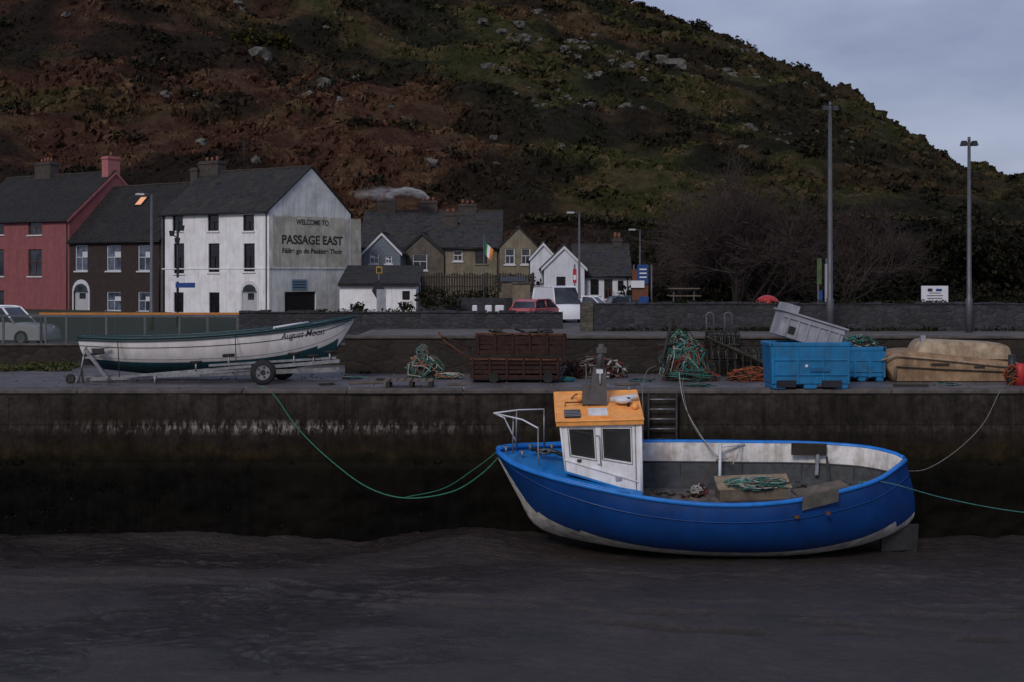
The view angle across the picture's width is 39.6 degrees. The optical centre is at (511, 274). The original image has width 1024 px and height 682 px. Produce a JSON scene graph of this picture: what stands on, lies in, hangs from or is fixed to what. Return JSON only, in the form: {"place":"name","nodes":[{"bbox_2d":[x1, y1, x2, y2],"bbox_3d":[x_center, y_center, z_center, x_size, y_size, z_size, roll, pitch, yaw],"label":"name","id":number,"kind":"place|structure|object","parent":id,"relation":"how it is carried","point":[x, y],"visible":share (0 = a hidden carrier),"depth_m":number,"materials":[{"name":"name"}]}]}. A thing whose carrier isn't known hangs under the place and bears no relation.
{"place":"outdoors","nodes":[
{"label":"outdoors","id":0,"kind":"place"},
{"bbox_2d":[0,313,579,342],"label":"village road","id":1,"kind":"structure","parent":0,"point":[570,323],"depth_m":83.70,"materials":[{"name":"asphalt"}]},
{"bbox_2d":[0,305,43,342],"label":"parked car","id":2,"kind":"object","parent":1,"relation":"on","point":[11,310],"visible":0.24,"depth_m":59.85,"materials":[{"name":"white paint"}]},
{"bbox_2d":[135,193,153,312],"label":"street lamp","id":3,"kind":"object","parent":1,"relation":"on","point":[151,309],"visible":0.82,"depth_m":74.93,"materials":[{"name":"grey metal"}]},
{"bbox_2d":[168,217,194,312],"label":"directional sign post","id":4,"kind":"object","parent":1,"relation":"on","point":[177,279],"visible":0.94,"depth_m":79.93,"materials":[{"name":"metal"}]},
{"bbox_2d":[372,262,385,310],"bbox_3d":[-4.862,1.230,51.970,0.522,3.400,0.130,0,0,0],"label":"warning traffic sign","id":5,"kind":"object","parent":1,"relation":"on","point":[379,291],"visible":0.86,"depth_m":51.91,"materials":[{"name":"metal"}]},
{"bbox_2d":[418,282,531,310],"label":"garden retaining wall","id":6,"kind":"structure","parent":1,"relation":"on","point":[521,290],"depth_m":100.00,"materials":[{"name":"grey stone"}]},
{"bbox_2d":[483,235,492,309],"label":"flag pole","id":7,"kind":"object","parent":1,"relation":"on","point":[488,251],"visible":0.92,"depth_m":94.98,"materials":[{"name":"metal"}]},
{"bbox_2d":[472,305,503,312],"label":"white storage boxes","id":8,"kind":"object","parent":1,"relation":"on","point":[489,307],"visible":0.3,"depth_m":71.80,"materials":[{"name":"plastic"}]},
{"bbox_2d":[500,277,525,297],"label":"garden shed","id":9,"kind":"structure","parent":1,"relation":"on","point":[507,288],"depth_m":101.00,"materials":[{"name":"brown wood"}]},
{"bbox_2d":[509,298,558,312],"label":"parked car","id":10,"kind":"object","parent":1,"relation":"on","point":[526,304],"visible":0.45,"depth_m":84.79,"materials":[{"name":"red paint"}]},
{"bbox_2d":[532,285,581,321],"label":"parked van","id":11,"kind":"object","parent":1,"relation":"on","point":[565,300],"visible":0.45,"depth_m":87.78,"materials":[{"name":"white paint"}]},
{"bbox_2d":[567,212,580,321],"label":"street lamp","id":12,"kind":"object","parent":1,"relation":"on","point":[579,286],"visible":0.77,"depth_m":87.94,"materials":[{"name":"grey metal"}]},
{"bbox_2d":[573,264,576,319],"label":"red post sign","id":13,"kind":"object","parent":1,"relation":"on","point":[574,275],"visible":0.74,"depth_m":91.94,"materials":[{"name":"plastic"}]},
{"bbox_2d":[581,296,605,302],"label":"parked car","id":14,"kind":"object","parent":1,"relation":"on","point":[595,299],"visible":0.18,"depth_m":96.34,"materials":[{"name":"white paint"}]},
{"bbox_2d":[605,295,638,302],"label":"parked car","id":15,"kind":"object","parent":1,"relation":"on","point":[621,298],"visible":0.24,"depth_m":97.16,"materials":[{"name":"blue paint"}]},
{"bbox_2d":[629,229,640,302],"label":"street lamp","id":16,"kind":"object","parent":1,"relation":"on","point":[639,246],"visible":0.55,"depth_m":95.95,"materials":[{"name":"grey metal"}]},
{"bbox_2d":[631,265,651,302],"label":"harbour notice board","id":17,"kind":"object","parent":1,"relation":"on","point":[639,284],"visible":0.85,"depth_m":79.92,"materials":[{"name":"wood"}]},
{"bbox_2d":[667,288,700,302],"bbox_3d":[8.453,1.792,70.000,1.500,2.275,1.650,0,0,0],"label":"picnic table","id":18,"kind":"object","parent":1,"relation":"on","point":[693,295],"visible":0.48,"depth_m":69.65,"materials":[{"name":"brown wood"}]},
{"bbox_2d":[361,235,444,297],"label":"walls","id":19,"kind":"structure","parent":0,"point":[421,244],"depth_m":123.00,"materials":[{"name":"paint"}]},
{"bbox_2d":[413,254,427,271],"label":"openings","id":20,"kind":"object","parent":19,"relation":"attached to","point":[419,259],"visible":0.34,"depth_m":123.14,"materials":[{"name":"white glass"}]},
{"bbox_2d":[361,210,502,255],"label":"roof","id":21,"kind":"structure","parent":19,"relation":"on","point":[405,229],"depth_m":130.30,"materials":[{"name":"tile"}]},
{"bbox_2d":[376,194,477,213],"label":"chimney","id":22,"kind":"object","parent":21,"relation":"on","point":[386,205],"visible":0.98,"depth_m":131.60,"materials":[{"name":"concrete"}]},
{"bbox_2d":[445,228,536,297],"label":"walls","id":23,"kind":"structure","parent":0,"point":[518,240],"depth_m":118.00,"materials":[{"name":"paint"}]},
{"bbox_2d":[443,208,458,229],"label":"chimney","id":24,"kind":"object","parent":23,"relation":"on","point":[450,219],"visible":1,"depth_m":121.15,"materials":[{"name":"concrete"}]},
{"bbox_2d":[452,249,529,265],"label":"openings","id":25,"kind":"object","parent":23,"relation":"attached to","point":[509,256],"visible":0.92,"depth_m":115.64,"materials":[{"name":"white glass"}]},
{"bbox_2d":[444,222,538,249],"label":"roof","id":26,"kind":"structure","parent":23,"relation":"on","point":[462,235],"depth_m":119.50,"materials":[{"name":"grey stone"}]},
{"bbox_2d":[497,248,498,297],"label":"downpipe","id":27,"kind":"object","parent":23,"relation":"attached to","point":[498,266],"visible":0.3,"depth_m":115.72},
{"bbox_2d":[24,282,994,314],"bbox_3d":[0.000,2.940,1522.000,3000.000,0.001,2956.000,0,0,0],"label":"village ground","id":28,"kind":"structure","parent":0,"point":[54,311],"depth_m":113.67,"materials":[{"name":"soil"}]},
{"bbox_2d":[0,175,124,309],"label":"walls","id":29,"kind":"structure","parent":28,"relation":"on","point":[47,290],"depth_m":120.54,"materials":[{"name":"paint"}]},
{"bbox_2d":[0,222,42,304],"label":"openings","id":30,"kind":"object","parent":29,"relation":"attached to","point":[34,259],"visible":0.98,"depth_m":121.24,"materials":[{"name":"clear glass"}]},
{"bbox_2d":[0,170,127,222],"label":"roof","id":31,"kind":"structure","parent":29,"relation":"on","point":[67,197],"depth_m":123.14,"materials":[{"name":"stone"}]},
{"bbox_2d":[34,152,120,179],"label":"chimney","id":32,"kind":"object","parent":31,"relation":"on","point":[48,168],"visible":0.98,"depth_m":126.61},
{"bbox_2d":[66,221,66,309],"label":"downpipe","id":33,"kind":"object","parent":29,"relation":"attached to","point":[66,266],"visible":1,"depth_m":118.26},
{"bbox_2d":[69,239,161,311],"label":"walls","id":34,"kind":"structure","parent":28,"relation":"on","point":[129,282],"depth_m":114.44,"materials":[{"name":"paint"}]},
{"bbox_2d":[72,245,149,311],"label":"openings","id":35,"kind":"object","parent":34,"relation":"attached to","point":[81,295],"visible":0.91,"depth_m":115.44,"materials":[{"name":"white glass"}]},
{"bbox_2d":[66,182,189,243],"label":"roof","id":36,"kind":"structure","parent":34,"relation":"on","point":[116,215],"depth_m":116.97,"materials":[{"name":"stone"}]},
{"bbox_2d":[134,196,147,205],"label":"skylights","id":37,"kind":"object","parent":36,"relation":"on","point":[141,200],"visible":0.5,"depth_m":117.51,"materials":[{"name":"glass"}]},
{"bbox_2d":[189,165,199,184],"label":"chimney","id":38,"kind":"object","parent":36,"relation":"on","point":[194,173],"visible":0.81,"depth_m":115.11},
{"bbox_2d":[159,242,159,311],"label":"downpipe","id":39,"kind":"object","parent":34,"relation":"attached to","point":[159,276],"visible":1,"depth_m":111.75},
{"bbox_2d":[162,168,360,312],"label":"walls","id":40,"kind":"structure","parent":28,"relation":"on","point":[309,193],"depth_m":108.63,"materials":[{"name":"paint"}]},
{"bbox_2d":[172,214,315,312],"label":"openings","id":41,"kind":"object","parent":40,"relation":"attached to","point":[249,295],"visible":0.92,"depth_m":108.22,"materials":[{"name":"black glass"}]},
{"bbox_2d":[158,165,354,216],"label":"roof","id":42,"kind":"structure","parent":40,"relation":"on","point":[256,190],"depth_m":109.79,"materials":[{"name":"stone"}]},
{"bbox_2d":[197,156,226,175],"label":"chimney","id":43,"kind":"object","parent":42,"relation":"on","point":[217,166],"visible":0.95,"depth_m":114.46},
{"bbox_2d":[265,213,266,309],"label":"downpipe","id":44,"kind":"object","parent":40,"relation":"attached to","point":[265,261],"visible":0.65,"depth_m":105.07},
{"bbox_2d":[291,279,306,289],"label":"sign","id":45,"kind":"object","parent":40,"relation":"attached to","point":[298,284],"visible":1,"depth_m":107.50,"materials":[{"name":"metal"}]},
{"bbox_2d":[269,214,349,268],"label":"plaster panel","id":46,"kind":"object","parent":40,"relation":"attached to","point":[287,225],"visible":0.9,"depth_m":108.52,"materials":[{"name":"paint"}]},
{"bbox_2d":[282,248,341,254],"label":"lettering","id":47,"kind":"object","parent":46,"relation":"attached to","point":[318,252],"visible":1,"depth_m":108.96},
{"bbox_2d":[282,235,342,244],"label":"lettering","id":48,"kind":"object","parent":46,"relation":"attached to","point":[301,241],"visible":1,"depth_m":108.60},
{"bbox_2d":[296,219,328,225],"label":"lettering","id":49,"kind":"object","parent":46,"relation":"attached to","point":[317,222],"visible":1,"depth_m":108.87},
{"bbox_2d":[338,265,423,311],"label":"white outbuilding","id":50,"kind":"structure","parent":28,"relation":"on","point":[399,283],"depth_m":103.00,"materials":[{"name":"paint"}]},
{"bbox_2d":[361,231,407,264],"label":"blue grey cottage","id":51,"kind":"structure","parent":28,"relation":"on","point":[384,248],"depth_m":117.00,"materials":[{"name":"paint"}]},
{"bbox_2d":[239,310,562,342],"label":"harbour stone wall","id":52,"kind":"structure","parent":28,"relation":"on","point":[364,321],"depth_m":50.00,"materials":[{"name":"stone"}]},
{"bbox_2d":[349,273,542,311],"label":"garden shrubs","id":53,"kind":"object","parent":28,"relation":"on","point":[425,296],"visible":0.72,"depth_m":99.80,"materials":[{"name":"green plant"}]},
{"bbox_2d":[418,272,535,294],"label":"wooden garden fence","id":54,"kind":"object","parent":28,"relation":"on","point":[487,279],"visible":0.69,"depth_m":106.00,"materials":[{"name":"brown wood"}]},
{"bbox_2d":[527,233,631,300],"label":"white bungalow","id":55,"kind":"object","parent":28,"relation":"on","point":[605,271],"visible":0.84,"depth_m":105.14,"materials":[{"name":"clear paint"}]},
{"bbox_2d":[550,222,635,251],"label":"bare tree","id":56,"kind":"object","parent":28,"relation":"on","point":[587,242],"visible":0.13,"depth_m":111.69,"materials":[{"name":"brown plant"}]},
{"bbox_2d":[635,225,724,302],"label":"bare tree","id":57,"kind":"object","parent":28,"relation":"on","point":[660,282],"visible":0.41,"depth_m":99.25,"materials":[{"name":"brown plant"}]},
{"bbox_2d":[631,153,853,302],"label":"bare tree","id":58,"kind":"object","parent":28,"relation":"on","point":[736,287],"visible":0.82,"depth_m":90.66,"materials":[{"name":"brown plant"}]},
{"bbox_2d":[662,196,853,300],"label":"bare tree","id":59,"kind":"object","parent":28,"relation":"on","point":[721,273],"visible":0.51,"depth_m":92.55,"materials":[{"name":"brown plant"}]},
{"bbox_2d":[738,218,841,301],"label":"bare tree","id":60,"kind":"object","parent":28,"relation":"on","point":[778,290],"visible":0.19,"depth_m":96.41,"materials":[{"name":"brown plant"}]},
{"bbox_2d":[613,210,1023,303],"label":"hedgerow","id":61,"kind":"object","parent":28,"relation":"on","point":[997,269],"visible":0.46,"depth_m":106.07,"materials":[{"name":"green plant"}]},
{"bbox_2d":[817,258,826,301],"bbox_3d":[10.746,1.180,48.992,0.490,3.500,0.085,0,0,0],"label":"green yellow banner post","id":62,"kind":"object","parent":28,"relation":"on","point":[819,276],"visible":0.46,"depth_m":48.96,"materials":[{"name":"grey plastic"}]},
{"bbox_2d":[786,191,942,303],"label":"bare tree","id":63,"kind":"object","parent":28,"relation":"on","point":[873,273],"visible":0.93,"depth_m":93.67,"materials":[{"name":"brown plant"}]},
{"bbox_2d":[921,286,947,301],"bbox_3d":[14.419,1.654,48.541,0.913,2.551,0.109,0,0,0],"label":"information sign","id":64,"kind":"object","parent":28,"relation":"on","point":[935,293],"visible":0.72,"depth_m":48.50,"materials":[{"name":"metal"}]},
{"bbox_2d":[0,527,1023,681],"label":"mud flat","id":65,"kind":"structure","parent":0,"point":[471,604],"depth_m":28.66,"materials":[{"name":"soil"}]},
{"bbox_2d":[0,393,1023,541],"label":"quay wall","id":66,"kind":"structure","parent":65,"relation":"on","point":[145,447],"depth_m":36.41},
{"bbox_2d":[0,387,1023,393],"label":"quay coping","id":67,"kind":"object","parent":66,"relation":"on","point":[352,390],"visible":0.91,"depth_m":36.41,"materials":[{"name":"concrete"}]},
{"bbox_2d":[917,385,1005,470],"bbox_3d":[11.296,3.837,35.676,4.068,1.951,0.328,0,0,-36],"label":"mooring rope","id":68,"kind":"object","parent":67,"relation":"attached to","point":[967,440],"visible":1,"depth_m":35.72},
{"bbox_2d":[647,393,677,438],"bbox_3d":[3.834,4.324,36.225,0.781,2.623,0.120,0,0,0],"label":"quay ladder","id":69,"kind":"object","parent":66,"relation":"attached to","point":[649,418],"visible":0.68,"depth_m":36.23,"materials":[{"name":"metal"}]},
{"bbox_2d":[493,344,918,556],"bbox_3d":[4.726,4.246,34.301,10.370,5.158,3.540,0,0,0],"label":"blue fishing boat","id":70,"kind":"object","parent":65,"relation":"on","point":[602,472],"visible":1,"depth_m":33.50,"materials":[{"name":"paint"}]},
{"bbox_2d":[257,386,498,498],"bbox_3d":[-3.513,4.245,35.672,6.879,2.691,0.535,0,0,20],"label":"mooring rope","id":71,"kind":"object","parent":70,"relation":"attached to","point":[367,486],"visible":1,"depth_m":35.73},
{"bbox_2d":[407,452,495,496],"bbox_3d":[-1.499,4.948,35.269,2.725,1.364,0.069,0,0,29],"label":"mooring rope","id":72,"kind":"object","parent":70,"relation":"attached to","point":[456,481],"visible":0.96,"depth_m":35.22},
{"bbox_2d":[642,365,656,438],"bbox_3d":[3.566,3.365,37.512,0.170,1.772,3.078,0,0,12],"label":"mooring rope","id":73,"kind":"object","parent":70,"relation":"attached to","point":[642,398],"visible":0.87,"depth_m":36.21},
{"bbox_2d":[679,372,718,458],"bbox_3d":[4.551,3.592,36.415,0.534,2.061,2.337,0,0,-19],"label":"mooring rope","id":74,"kind":"object","parent":70,"relation":"attached to","point":[691,419],"visible":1,"depth_m":36.09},
{"bbox_2d":[682,381,729,459],"bbox_3d":[4.689,3.677,36.371,0.674,1.882,2.401,0,0,-23],"label":"mooring rope","id":75,"kind":"object","parent":70,"relation":"attached to","point":[690,419],"visible":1,"depth_m":36.14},
{"bbox_2d":[880,481,1023,512],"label":"mooring rope","id":76,"kind":"object","parent":70,"relation":"attached to","point":[952,499],"visible":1,"depth_m":31.89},
{"bbox_2d":[0,0,1023,265],"bbox_3d":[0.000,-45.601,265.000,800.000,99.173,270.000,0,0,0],"label":"hill","id":77,"kind":"structure","parent":0,"point":[52,30],"depth_m":169.72,"materials":[{"name":"plant"}]},
{"bbox_2d":[229,26,294,50],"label":"gorse bush","id":78,"kind":"object","parent":77,"relation":"on","point":[246,34],"visible":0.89,"depth_m":187.86,"materials":[{"name":"green plant"}]},
{"bbox_2d":[61,0,885,187],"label":"hillside rocks","id":79,"kind":"object","parent":77,"relation":"on","point":[680,64],"visible":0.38,"depth_m":205.03,"materials":[{"name":"stone"}]},
{"bbox_2d":[0,0,1023,233],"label":"hillside scrub","id":80,"kind":"object","parent":77,"relation":"on","point":[816,151],"visible":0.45,"depth_m":169.64,"materials":[{"name":"green plant"}]},
{"bbox_2d":[519,211,1023,228],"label":"field hedge","id":81,"kind":"object","parent":77,"relation":"on","point":[598,218],"visible":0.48,"depth_m":138.41,"materials":[{"name":"green plant"}]},
{"bbox_2d":[0,365,1023,387],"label":"quay pavement","id":82,"kind":"structure","parent":0,"point":[51,379],"depth_m":38.74,"materials":[{"name":"concrete"}]},
{"bbox_2d":[0,360,83,371],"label":"grass patch","id":83,"kind":"object","parent":82,"relation":"on","point":[31,365],"visible":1,"depth_m":43.61,"materials":[{"name":"green plant"}]},
{"bbox_2d":[65,334,339,384],"bbox_3d":[-8.368,2.316,39.175,7.458,1.426,2.650,0,0,0],"label":"trailer","id":84,"kind":"object","parent":82,"relation":"on","point":[262,372],"visible":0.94,"depth_m":38.30,"materials":[{"name":"metal"}]},
{"bbox_2d":[77,315,355,372],"bbox_3d":[-8.312,1.950,39.498,7.940,1.659,2.100,0,0,0],"label":"white rowing boat","id":85,"kind":"object","parent":84,"relation":"on","point":[149,353],"visible":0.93,"depth_m":38.73,"materials":[{"name":"paint"}]},
{"bbox_2d":[383,344,463,386],"bbox_3d":[-2.376,2.577,38.666,1.710,1.249,3.799,0,0,7],"label":"net heap on pallet","id":86,"kind":"object","parent":82,"relation":"on","point":[423,365],"visible":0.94,"depth_m":39.87,"materials":[{"name":"green fabric"}]},
{"bbox_2d":[436,328,566,382],"bbox_3d":[-0.279,2.189,39.288,3.565,1.474,1.616,0,0,0],"label":"rusty cart","id":87,"kind":"object","parent":82,"relation":"on","point":[538,341],"visible":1,"depth_m":38.71,"materials":[{"name":"metal"}]},
{"bbox_2d":[0,335,1023,372],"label":"quay wall","id":88,"kind":"structure","parent":82,"relation":"on","point":[397,353],"depth_m":42.30,"materials":[{"name":"concrete"}]},
{"bbox_2d":[0,315,239,342],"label":"glass quay railing","id":89,"kind":"object","parent":88,"relation":"on","point":[43,328],"visible":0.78,"depth_m":46.39,"materials":[{"name":"grey"}]},
{"bbox_2d":[39,313,238,342],"bbox_3d":[-14.419,2.198,55.072,7.727,1.465,0.145,0,0,0],"label":"orange barrier rail","id":90,"kind":"object","parent":89,"relation":"attached to","point":[138,314],"visible":0.34,"depth_m":55.00,"materials":[{"name":"metal"}]},
{"bbox_2d":[3,373,1022,388],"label":"quay rubble","id":91,"kind":"object","parent":82,"relation":"on","point":[420,386],"visible":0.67,"depth_m":38.33,"materials":[{"name":"stone"}]},
{"bbox_2d":[557,376,575,381],"bbox_3d":[1.492,2.876,39.091,0.552,0.158,0.421,0,0,0],"label":"coil of blue rope","id":92,"kind":"object","parent":82,"relation":"on","point":[566,379],"visible":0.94,"depth_m":38.99,"materials":[{"name":"fabric"}]},
{"bbox_2d":[560,356,629,378],"bbox_3d":[2.338,2.808,40.663,2.016,0.994,1.122,0,0,0],"label":"scrap chain heap","id":93,"kind":"object","parent":82,"relation":"on","point":[575,368],"visible":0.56,"depth_m":40.35,"materials":[{"name":"metal"}]},
{"bbox_2d":[319,376,960,386],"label":"loose planks and rope","id":94,"kind":"object","parent":82,"relation":"on","point":[687,385],"visible":0.95,"depth_m":37.73,"materials":[{"name":"brown wood"}]},
{"bbox_2d":[299,298,1023,373],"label":"wall weeds","id":95,"kind":"object","parent":82,"relation":"on","point":[853,301],"depth_m":47.97,"materials":[{"name":"green plant"}]},
{"bbox_2d":[658,318,720,381],"bbox_3d":[4.914,2.247,39.713,1.755,2.094,1.645,0,0,0],"label":"fishing net pile","id":96,"kind":"object","parent":82,"relation":"on","point":[684,354],"visible":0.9,"depth_m":39.34,"materials":[{"name":"fabric"}]},
{"bbox_2d":[704,330,762,376],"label":"lobster pots","id":97,"kind":"object","parent":82,"relation":"on","point":[725,348],"visible":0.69,"depth_m":41.10,"materials":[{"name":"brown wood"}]},
{"bbox_2d":[725,366,763,381],"bbox_3d":[6.624,2.859,39.404,1.426,0.664,0.836,0,0,0],"label":"orange net heap","id":98,"kind":"object","parent":82,"relation":"on","point":[749,374],"visible":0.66,"depth_m":39.16,"materials":[{"name":"fabric"}]},
{"bbox_2d":[760,340,851,388],"bbox_3d":[7.625,2.330,36.907,2.172,1.200,1.217,0,0,0],"label":"blue fish tub","id":99,"kind":"object","parent":82,"relation":"on","point":[803,365],"visible":0.98,"depth_m":36.35,"materials":[{"name":"plastic"}]},
{"bbox_2d":[769,302,848,341],"bbox_3d":[7.756,1.375,37.193,1.870,1.335,1.001,0,0,-6],"label":"grey plastic bin","id":100,"kind":"object","parent":99,"relation":"on","point":[790,321],"visible":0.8,"depth_m":36.75,"materials":[{"name":"plastic"}]},
{"bbox_2d":[843,334,885,381],"bbox_3d":[9.596,2.292,39.472,1.320,1.276,1.108,0,0,0],"label":"blue fish tub","id":101,"kind":"object","parent":82,"relation":"on","point":[868,354],"visible":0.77,"depth_m":38.95,"materials":[{"name":"plastic"}]},
{"bbox_2d":[881,335,1016,380],"bbox_3d":[12.060,2.298,39.865,3.940,1.234,2.070,0,0,0],"label":"upturned tan dinghy","id":102,"kind":"object","parent":82,"relation":"on","point":[922,358],"visible":0.78,"depth_m":38.92,"materials":[{"name":"plastic"}]},
{"bbox_2d":[1001,354,1023,384],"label":"red buoy","id":103,"kind":"object","parent":82,"relation":"on","point":[1013,373],"visible":0.97,"depth_m":37.74,"materials":[{"name":"plastic"}]},
{"bbox_2d":[359,327,1023,334],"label":"quay pavement","id":104,"kind":"structure","parent":0,"point":[572,330],"depth_m":46.76,"materials":[{"name":"concrete"}]},
{"bbox_2d":[705,312,732,333],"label":"quay handrail hoops","id":105,"kind":"object","parent":104,"relation":"on","point":[707,313],"visible":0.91,"depth_m":45.48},
{"bbox_2d":[580,302,1023,330],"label":"boundary stone wall","id":106,"kind":"structure","parent":104,"relation":"on","point":[947,316],"depth_m":48.00,"materials":[{"name":"stone"}]},
{"bbox_2d":[821,101,838,322],"bbox_3d":[10.420,-1.885,46.600,0.540,7.570,0.280,0,0,0],"label":"street lamp","id":107,"kind":"object","parent":104,"relation":"on","point":[829,299],"visible":0.91,"depth_m":46.54,"materials":[{"name":"metal"}]},
{"bbox_2d":[960,137,977,332],"bbox_3d":[15.041,-1.317,46.800,0.540,6.434,0.280,0,0,0],"label":"street lamp","id":108,"kind":"object","parent":104,"relation":"on","point":[969,299],"visible":1,"depth_m":46.74,"materials":[{"name":"metal"}]},
{"bbox_2d":[756,295,778,302],"bbox_3d":[9.335,1.122,52.000,0.920,0.760,0.920,0,0,0],"label":"mooring buoy","id":109,"kind":"object","parent":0,"point":[764,298],"visible":0.38,"depth_m":51.73,"materials":[{"name":"red plastic"}]},
{"bbox_2d":[631,0,1023,174],"label":"sky","id":110,"kind":"structure","parent":0,"point":[951,72],"materials":[{"name":"grey"}]}
]}

